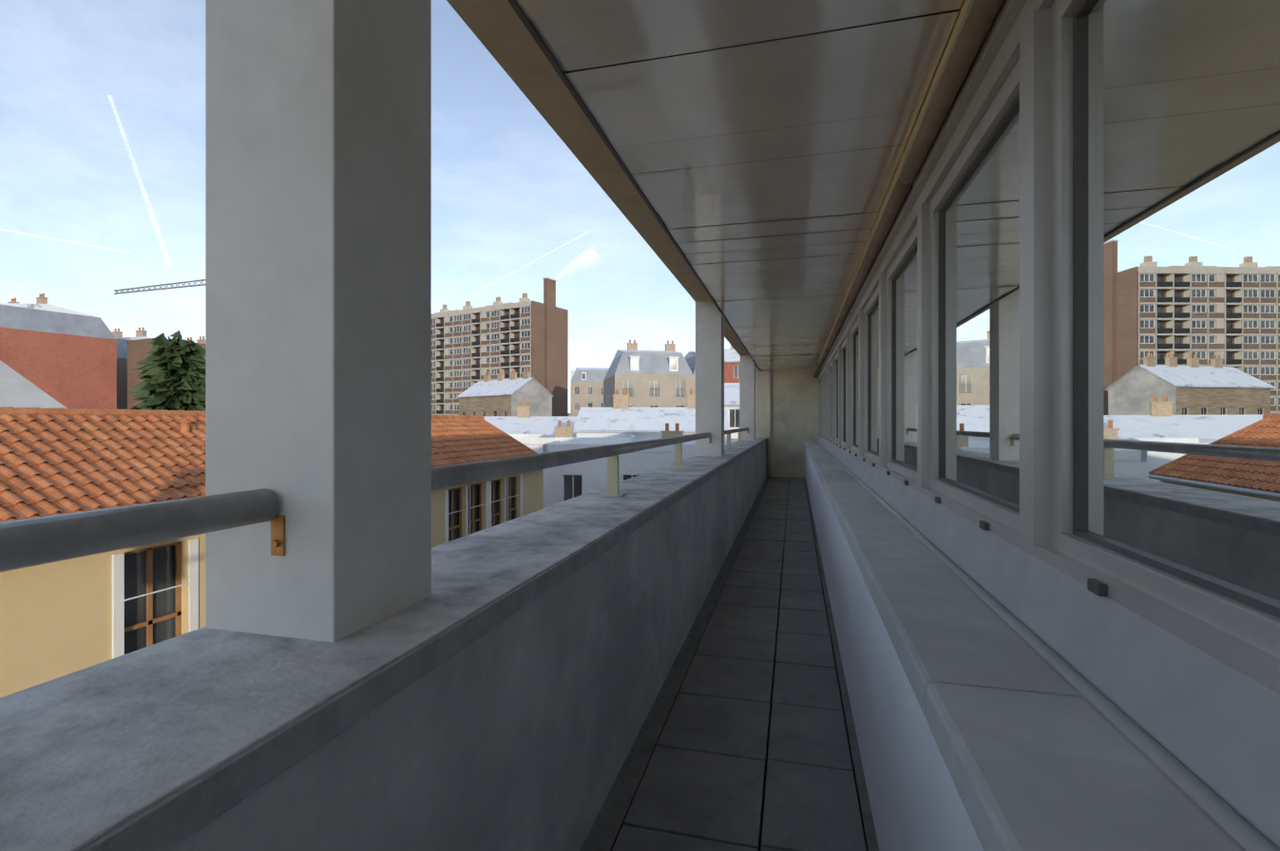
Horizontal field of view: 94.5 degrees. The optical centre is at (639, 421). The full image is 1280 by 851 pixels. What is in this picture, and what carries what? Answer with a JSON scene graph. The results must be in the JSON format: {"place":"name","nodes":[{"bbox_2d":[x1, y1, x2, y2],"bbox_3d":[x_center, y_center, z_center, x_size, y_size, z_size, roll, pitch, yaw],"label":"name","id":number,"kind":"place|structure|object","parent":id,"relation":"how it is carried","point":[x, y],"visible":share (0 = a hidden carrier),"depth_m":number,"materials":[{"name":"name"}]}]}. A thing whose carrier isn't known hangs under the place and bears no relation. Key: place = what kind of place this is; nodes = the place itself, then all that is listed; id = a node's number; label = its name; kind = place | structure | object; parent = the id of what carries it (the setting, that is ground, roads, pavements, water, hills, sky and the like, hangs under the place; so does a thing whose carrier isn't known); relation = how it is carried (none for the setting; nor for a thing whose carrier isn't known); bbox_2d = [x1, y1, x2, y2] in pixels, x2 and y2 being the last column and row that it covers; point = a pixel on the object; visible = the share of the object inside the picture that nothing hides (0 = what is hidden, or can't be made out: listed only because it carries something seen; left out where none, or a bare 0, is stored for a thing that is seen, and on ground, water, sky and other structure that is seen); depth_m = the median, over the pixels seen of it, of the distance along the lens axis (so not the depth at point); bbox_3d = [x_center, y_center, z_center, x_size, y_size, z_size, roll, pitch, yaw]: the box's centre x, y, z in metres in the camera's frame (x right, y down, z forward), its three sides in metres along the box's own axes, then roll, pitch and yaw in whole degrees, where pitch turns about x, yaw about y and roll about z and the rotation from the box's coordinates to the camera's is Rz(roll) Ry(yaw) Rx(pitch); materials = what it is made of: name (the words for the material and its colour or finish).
{"place":"outdoors","nodes":[
{"label":"outdoors","id":0,"kind":"place"},
{"bbox_2d":[0,360,66,408],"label":"roof","id":1,"kind":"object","parent":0,"point":[17,390],"depth_m":12.94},
{"bbox_2d":[0,327,116,409],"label":"building wall","id":2,"kind":"structure","parent":0,"point":[71,372],"depth_m":68.58,"materials":[{"name":"red brick"}]},
{"bbox_2d":[7,296,48,304],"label":"chimney","id":3,"kind":"object","parent":2,"relation":"on","point":[41,300],"visible":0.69,"depth_m":68.13,"materials":[{"name":"beige brick"}]},
{"bbox_2d":[11,293,44,301],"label":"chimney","id":4,"kind":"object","parent":3,"relation":"on","point":[40,295],"visible":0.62,"depth_m":68.38,"materials":[{"name":"orange ceramic"}]},
{"bbox_2d":[0,305,115,339],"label":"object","id":5,"kind":"structure","parent":2,"relation":"on","point":[30,319],"depth_m":67.82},
{"bbox_2d":[0,303,97,317],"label":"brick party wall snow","id":6,"kind":"structure","parent":5,"relation":"on","point":[48,307],"depth_m":67.80,"materials":[{"name":"white snow"}]},
{"bbox_2d":[0,229,130,252],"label":"contrail","id":7,"kind":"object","parent":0,"point":[63,239],"depth_m":3419.95,"materials":[{"name":"white"}]},
{"bbox_2d":[108,95,171,266],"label":"contrail","id":8,"kind":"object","parent":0,"point":[111,102],"depth_m":2698.39,"materials":[{"name":"white"}]},
{"bbox_2d":[127,338,205,410],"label":"building wall","id":9,"kind":"structure","parent":0,"point":[137,351],"depth_m":73.50,"materials":[{"name":"brown brick"}]},
{"label":"brick party wall","id":10,"kind":"structure","parent":9,"relation":"on"},
{"bbox_2d":[187,339,205,343],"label":"chimney","id":11,"kind":"object","parent":10,"relation":"on","point":[201,341],"visible":0.38,"depth_m":77.47,"materials":[{"name":"beige brick"}]},
{"bbox_2d":[0,0,730,413],"label":"sky","id":12,"kind":"structure","parent":0,"point":[507,192],"materials":[{"name":"blue"}]},
{"bbox_2d":[458,395,511,416],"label":"stone house","id":13,"kind":"structure","parent":0,"point":[488,405],"depth_m":93.24,"materials":[{"name":"beige stone"}]},
{"bbox_2d":[462,411,507,416],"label":"windows","id":14,"kind":"structure","parent":13,"relation":"attached to","point":[494,413],"depth_m":93.70,"materials":[{"name":"grey glass"}]},
{"bbox_2d":[442,292,527,308],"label":"chimney","id":15,"kind":"object","parent":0,"point":[497,299],"visible":0.56,"depth_m":159.17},
{"bbox_2d":[431,278,568,416],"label":"brown brick tower","id":16,"kind":"structure","parent":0,"point":[549,346],"depth_m":147.23,"materials":[{"name":"brown brick"}]},
{"bbox_2d":[483,416,577,434],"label":"roof","id":17,"kind":"structure","parent":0,"point":[531,425],"depth_m":55.78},
{"bbox_2d":[516,406,531,418],"bbox_3d":[-11.264,-0.145,57.587,1.300,2.700,0.600,0,0,2],"label":"chimney","id":18,"kind":"object","parent":17,"relation":"on","point":[524,411],"visible":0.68,"depth_m":57.34,"materials":[{"name":"beige brick"}]},
{"bbox_2d":[471,229,591,296],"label":"contrail","id":19,"kind":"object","parent":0,"point":[536,260],"depth_m":3070.54,"materials":[{"name":"white"}]},
{"bbox_2d":[554,426,573,438],"bbox_3d":[-5.220,0.872,40.801,1.300,1.000,0.600,0,0,-2],"label":"chimney","id":20,"kind":"object","parent":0,"point":[563,431],"visible":0.82,"depth_m":40.55,"materials":[{"name":"beige brick"}]},
{"bbox_2d":[558,420,570,426],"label":"chimney pots","id":21,"kind":"object","parent":20,"relation":"on","point":[560,423],"visible":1,"depth_m":40.71,"materials":[{"name":"orange ceramic"}]},
{"bbox_2d":[555,247,599,279],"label":"cloud","id":22,"kind":"structure","parent":0,"point":[581,260],"depth_m":140.51,"materials":[{"name":"white"}]},
{"bbox_2d":[570,369,608,382],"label":"roof","id":23,"kind":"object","parent":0,"point":[595,375],"visible":0.35,"depth_m":125.65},
{"bbox_2d":[574,373,603,410],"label":"window frames","id":24,"kind":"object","parent":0,"point":[577,391],"visible":0.04,"depth_m":125.08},
{"bbox_2d":[575,367,609,373],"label":"roof","id":25,"kind":"structure","parent":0,"point":[592,369],"depth_m":128.38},
{"bbox_2d":[563,475,632,501],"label":"window frames","id":26,"kind":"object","parent":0,"point":[573,484],"visible":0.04,"depth_m":30.05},
{"bbox_2d":[564,475,638,500],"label":"window panes","id":27,"kind":"object","parent":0,"point":[568,487],"depth_m":30.08,"materials":[{"name":"black glass"}]},
{"bbox_2d":[612,349,679,360],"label":"roof","id":28,"kind":"structure","parent":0,"point":[619,353],"depth_m":69.90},
{"bbox_2d":[573,407,729,432],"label":"roof","id":29,"kind":"structure","parent":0,"point":[622,420],"depth_m":45.19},
{"bbox_2d":[576,432,725,439],"bbox_3d":[1.021,7.128,47.544,11.000,16.465,8.000,0,0,3],"label":"white block render","id":30,"kind":"object","parent":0,"point":[647,435],"visible":0.02,"depth_m":43.66,"materials":[{"name":"white paint"}]},
{"bbox_2d":[627,343,675,351],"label":"chimney","id":31,"kind":"object","parent":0,"point":[634,347],"visible":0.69,"depth_m":72.13,"materials":[{"name":"beige brick"}]},
{"bbox_2d":[612,394,695,408],"bbox_3d":[1.451,-0.805,47.469,7.254,2.700,0.600,0,0,3],"label":"chimney","id":32,"kind":"object","parent":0,"point":[620,401],"visible":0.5,"depth_m":47.37,"materials":[{"name":"beige brick"}]},
{"bbox_2d":[615,388,692,394],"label":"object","id":33,"kind":"object","parent":32,"relation":"on","point":[624,391],"visible":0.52,"depth_m":47.55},
{"bbox_2d":[629,380,685,407],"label":"mansard window frame","id":34,"kind":"object","parent":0,"point":[654,391],"visible":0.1,"depth_m":66.84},
{"bbox_2d":[623,359,684,407],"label":"windows","id":35,"kind":"structure","parent":34,"relation":"in","point":[627,384],"depth_m":66.85,"materials":[{"name":"white glass"}]},
{"bbox_2d":[684,351,695,359],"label":"roof","id":36,"kind":"structure","parent":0,"point":[689,354],"depth_m":73.13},
{"bbox_2d":[693,374,695,394],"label":"building wall","id":37,"kind":"structure","parent":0,"point":[694,384],"depth_m":67.47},
{"bbox_2d":[685,355,695,374],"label":"roof","id":38,"kind":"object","parent":37,"relation":"on","point":[691,362],"visible":0.2,"depth_m":70.57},
{"bbox_2d":[724,361,740,382],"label":"red brick block","id":39,"kind":"structure","parent":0,"point":[729,372],"depth_m":79.83,"materials":[{"name":"red brick"}]},
{"bbox_2d":[724,348,740,362],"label":"roof","id":40,"kind":"structure","parent":39,"relation":"on","point":[731,355],"depth_m":81.66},
{"bbox_2d":[734,365,739,378],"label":"window","id":41,"kind":"structure","parent":39,"relation":"in","point":[735,372],"depth_m":79.89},
{"bbox_2d":[565,9,957,365],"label":"ceiling panel joints","id":42,"kind":"object","parent":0,"point":[947,11],"depth_m":2.86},
{"bbox_2d":[515,0,963,370],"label":"balcony ceiling slats","id":43,"kind":"object","parent":42,"relation":"attached to","point":[583,34],"visible":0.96,"depth_m":2.47,"materials":[{"name":"grey metal"}]},
{"bbox_2d":[815,0,970,370],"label":"cream strip","id":44,"kind":"object","parent":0,"point":[962,9],"visible":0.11,"depth_m":2.46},
{"bbox_2d":[813,0,1003,378],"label":"head blind tube","id":45,"kind":"object","parent":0,"point":[982,15],"visible":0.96,"depth_m":2.09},
{"bbox_2d":[815,440,1279,850],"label":"ledge trim","id":46,"kind":"structure","parent":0,"point":[1245,834],"depth_m":0.88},
{"bbox_2d":[816,435,1279,850],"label":"ledge sill flashing","id":47,"kind":"object","parent":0,"point":[1212,723],"visible":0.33,"depth_m":0.93,"materials":[{"name":"grey concrete"}]},
{"label":"ground","id":48,"kind":"structure","parent":0,"visible":0},
{"bbox_2d":[116,358,127,409],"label":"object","id":49,"kind":"structure","parent":48,"relation":"on","point":[122,383],"depth_m":76.75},
{"bbox_2d":[115,338,127,359],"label":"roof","id":50,"kind":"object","parent":49,"relation":"on","point":[122,348],"depth_m":77.25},
{"bbox_2d":[116,336,150,340],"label":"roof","id":51,"kind":"structure","parent":50,"relation":"on","point":[135,338],"depth_m":79.37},
{"bbox_2d":[111,330,147,338],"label":"chimney","id":52,"kind":"object","parent":49,"relation":"on","point":[117,334],"visible":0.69,"depth_m":80.80,"materials":[{"name":"brick"}]},
{"bbox_2d":[114,326,144,331],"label":"chimney pots","id":53,"kind":"object","parent":52,"relation":"on","point":[143,329],"visible":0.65,"depth_m":80.84,"materials":[{"name":"ceramic"}]},
{"bbox_2d":[114,279,205,294],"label":"tower crane","id":54,"kind":"object","parent":48,"relation":"on","point":[161,285],"visible":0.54,"depth_m":220.79,"materials":[{"name":"paint"}]},
{"bbox_2d":[128,330,205,411],"bbox_3d":[-17.086,6.025,21.473,6.736,18.670,6.382,0,0,15],"label":"conifer tree","id":55,"kind":"object","parent":48,"relation":"on","point":[167,363],"depth_m":20.93,"materials":[{"name":"green plant"}]},
{"bbox_2d":[0,469,543,698],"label":"building wall","id":56,"kind":"structure","parent":48,"relation":"on","point":[55,620],"depth_m":7.58,"materials":[{"name":"yellow paint"}]},
{"bbox_2d":[0,420,516,647],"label":"neighbour house wood","id":57,"kind":"object","parent":56,"relation":"attached to","point":[149,622],"visible":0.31,"depth_m":9.02,"materials":[{"name":"brown wood"}]},
{"bbox_2d":[124,477,515,654],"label":"windows","id":58,"kind":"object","parent":57,"relation":"in","point":[163,576],"visible":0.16,"depth_m":8.81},
{"bbox_2d":[0,406,538,521],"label":"tiled roof","id":59,"kind":"structure","parent":56,"relation":"on","point":[459,439],"depth_m":9.38,"materials":[{"name":"orange tile"}]},
{"bbox_2d":[112,475,522,659],"bbox_3d":[-6.779,2.610,9.415,0.072,1.600,22.080,0,0,15],"label":"house window frame","id":60,"kind":"object","parent":56,"relation":"in","point":[118,604],"visible":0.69,"depth_m":9.05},
{"bbox_2d":[431,277,556,415],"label":"apartment building facade","id":61,"kind":"structure","parent":48,"relation":"on","point":[447,314],"depth_m":151.29,"materials":[{"name":"beige concrete"}]},
{"bbox_2d":[436,313,519,413],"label":"balconies","id":62,"kind":"structure","parent":61,"relation":"attached to","point":[478,353],"depth_m":149.91,"materials":[{"name":"grey concrete"}]},
{"bbox_2d":[431,306,530,414],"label":"windows","id":63,"kind":"structure","parent":61,"relation":"attached to","point":[496,348],"depth_m":151.93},
{"bbox_2d":[431,305,530,410],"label":"tower block frame","id":64,"kind":"object","parent":61,"relation":"attached to","point":[467,348],"visible":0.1,"depth_m":153.62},
{"bbox_2d":[511,379,552,416],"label":"building wall","id":65,"kind":"structure","parent":48,"relation":"on","point":[535,395],"depth_m":92.33,"materials":[{"name":"white paint"}]},
{"bbox_2d":[456,377,554,398],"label":"snowy roof","id":66,"kind":"structure","parent":65,"relation":"on","point":[496,388],"depth_m":94.37,"materials":[{"name":"white snow"}]},
{"bbox_2d":[483,371,531,382],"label":"chimney pots","id":67,"kind":"object","parent":66,"relation":"on","point":[513,376],"visible":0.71,"depth_m":95.14,"materials":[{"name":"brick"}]},
{"bbox_2d":[568,370,574,416],"bbox_3d":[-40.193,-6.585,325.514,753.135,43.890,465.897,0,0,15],"label":"skyline haze","id":68,"kind":"object","parent":48,"relation":"on","point":[572,373],"depth_m":329.01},
{"bbox_2d":[508,434,635,454],"bbox_3d":[-5.406,8.166,40.845,10.000,14.388,10.000,0,0,-2],"label":"white infill render","id":69,"kind":"object","parent":48,"relation":"on","point":[535,443],"visible":0.06,"depth_m":35.90,"materials":[{"name":"white paint"}]},
{"bbox_2d":[570,382,603,416],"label":"facade","id":70,"kind":"object","parent":48,"relation":"on","point":[583,398],"visible":0.15,"depth_m":124.96,"materials":[{"name":"beige stone"}]},
{"bbox_2d":[542,439,738,508],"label":"building wall","id":71,"kind":"structure","parent":48,"relation":"on","point":[593,473],"depth_m":29.94,"materials":[{"name":"white paint"}]},
{"bbox_2d":[660,431,683,438],"bbox_3d":[1.901,1.051,35.009,1.300,1.000,0.600,0,0,-2],"label":"chimney","id":72,"kind":"object","parent":71,"relation":"on","point":[666,434],"visible":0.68,"depth_m":34.75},
{"bbox_2d":[665,423,679,431],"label":"chimney pots","id":73,"kind":"object","parent":72,"relation":"on","point":[667,427],"visible":1,"depth_m":34.93,"materials":[{"name":"orange ceramic"}]},
{"bbox_2d":[603,373,693,407],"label":"building facade","id":74,"kind":"structure","parent":48,"relation":"on","point":[642,398],"depth_m":66.85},
{"bbox_2d":[603,351,692,381],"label":"mansard roof","id":75,"kind":"structure","parent":74,"relation":"on","point":[653,363],"depth_m":67.29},
{"bbox_2d":[629,357,678,371],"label":"dormer window","id":76,"kind":"structure","parent":75,"relation":"on","point":[669,361],"depth_m":67.13,"materials":[{"name":"white paint"}]},
{"bbox_2d":[627,388,686,397],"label":"balcony railing","id":77,"kind":"object","parent":74,"relation":"attached to","point":[676,389],"visible":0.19,"depth_m":67.11,"materials":[{"name":"metal"}]},
{"bbox_2d":[724,405,739,439],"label":"building wall","id":78,"kind":"structure","parent":48,"relation":"on","point":[735,435],"depth_m":49.80,"materials":[{"name":"white paint"}]},
{"bbox_2d":[724,382,739,406],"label":"snowy roof","id":79,"kind":"structure","parent":78,"relation":"on","point":[731,394],"depth_m":51.63,"materials":[{"name":"white snow"}]},
{"bbox_2d":[728,408,739,428],"bbox_3d":[12.282,5.098,48.461,10.000,12.323,0.001,0,0,18],"label":"window frame","id":80,"kind":"object","parent":78,"relation":"in","point":[735,418],"visible":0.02,"depth_m":49.88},
{"bbox_2d":[729,409,739,427],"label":"window","id":81,"kind":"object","parent":80,"relation":"in","point":[732,418],"depth_m":49.93,"materials":[{"name":"grey glass"}]},
{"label":"building","id":82,"kind":"structure","parent":48,"relation":"on"},
{"bbox_2d":[170,440,766,850],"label":"parapet wall","id":83,"kind":"structure","parent":82,"relation":"attached to","point":[520,730],"depth_m":1.51,"materials":[{"name":"grey concrete"}]},
{"bbox_2d":[0,438,765,850],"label":"parapet ledge","id":84,"kind":"object","parent":83,"relation":"on","point":[91,755],"visible":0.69,"depth_m":0.88,"materials":[{"name":"grey concrete"}]},
{"bbox_2d":[205,0,755,642],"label":"balcony columns","id":85,"kind":"structure","parent":84,"relation":"on","point":[317,266],"depth_m":1.13,"materials":[{"name":"grey concrete"}]},
{"bbox_2d":[270,430,748,556],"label":"handrail end brackets","id":86,"kind":"object","parent":85,"relation":"attached to","point":[277,535],"visible":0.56,"depth_m":1.10,"materials":[{"name":"brown metal"}]},
{"bbox_2d":[0,427,748,572],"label":"handrail tubes","id":87,"kind":"object","parent":86,"relation":"on","point":[30,542],"visible":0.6,"depth_m":0.91},
{"bbox_2d":[446,0,748,355],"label":"ceiling edge beam","id":88,"kind":"structure","parent":85,"relation":"on","point":[501,31],"depth_m":2.69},
{"bbox_2d":[507,0,760,370],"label":"ceiling trim","id":89,"kind":"structure","parent":88,"relation":"attached to","point":[538,39],"depth_m":2.44,"materials":[{"name":"black metal"}]},
{"bbox_2d":[78,438,766,850],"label":"parapet edge","id":90,"kind":"object","parent":83,"relation":"on","point":[172,822],"visible":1,"depth_m":0.84,"materials":[{"name":"grey concrete"}]},
{"bbox_2d":[599,431,741,496],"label":"railing posts","id":91,"kind":"object","parent":83,"relation":"on","point":[612,476],"visible":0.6,"depth_m":3.20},
{"bbox_2d":[739,365,818,477],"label":"end wall","id":92,"kind":"structure","parent":82,"relation":"on","point":[794,410],"depth_m":14.36,"materials":[{"name":"paint"}]},
{"bbox_2d":[767,369,771,477],"bbox_3d":[3.156,0.050,14.411,0.103,2.620,0.106,0,0,15],"label":"balcony drain pipe","id":93,"kind":"object","parent":92,"relation":"attached to","point":[769,423],"visible":0.98,"depth_m":14.37,"materials":[{"name":"grey metal"}]},
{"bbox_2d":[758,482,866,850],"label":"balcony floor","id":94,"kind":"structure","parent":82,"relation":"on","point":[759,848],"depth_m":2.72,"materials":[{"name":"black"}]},
{"bbox_2d":[580,477,878,850],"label":"balcony floor edge strips","id":95,"kind":"object","parent":94,"relation":"on","point":[605,830],"visible":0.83,"depth_m":2.64,"materials":[{"name":"grey concrete"}]},
{"bbox_2d":[611,477,866,850],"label":"balcony floor pavers","id":96,"kind":"object","parent":94,"relation":"on","point":[700,787],"visible":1,"depth_m":2.63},
{"bbox_2d":[805,448,983,850],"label":"low wall","id":97,"kind":"structure","parent":82,"relation":"on","point":[915,802],"depth_m":1.75,"materials":[{"name":"grey concrete"}]},
{"bbox_2d":[803,440,1246,850],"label":"ledge","id":98,"kind":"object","parent":97,"relation":"on","point":[1038,752],"depth_m":0.90,"materials":[{"name":"grey concrete"}]},
{"bbox_2d":[818,0,1279,694],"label":"window frames","id":99,"kind":"structure","parent":97,"relation":"on","point":[1031,66],"depth_m":1.38,"materials":[{"name":"grey metal"}]},
{"bbox_2d":[817,0,1279,617],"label":"window gaskets","id":100,"kind":"object","parent":99,"relation":"attached to","point":[1097,587],"depth_m":1.30,"materials":[{"name":"black rubber"}]},
{"bbox_2d":[837,0,1279,605],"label":"window glass","id":101,"kind":"object","parent":99,"relation":"in","point":[1179,283],"visible":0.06,"depth_m":1.03,"materials":[{"name":"clear glass"}]},
{"bbox_2d":[815,0,1026,379],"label":"aluminium channel","id":102,"kind":"object","parent":82,"relation":"attached to","point":[1006,17],"visible":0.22,"depth_m":2.10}
]}

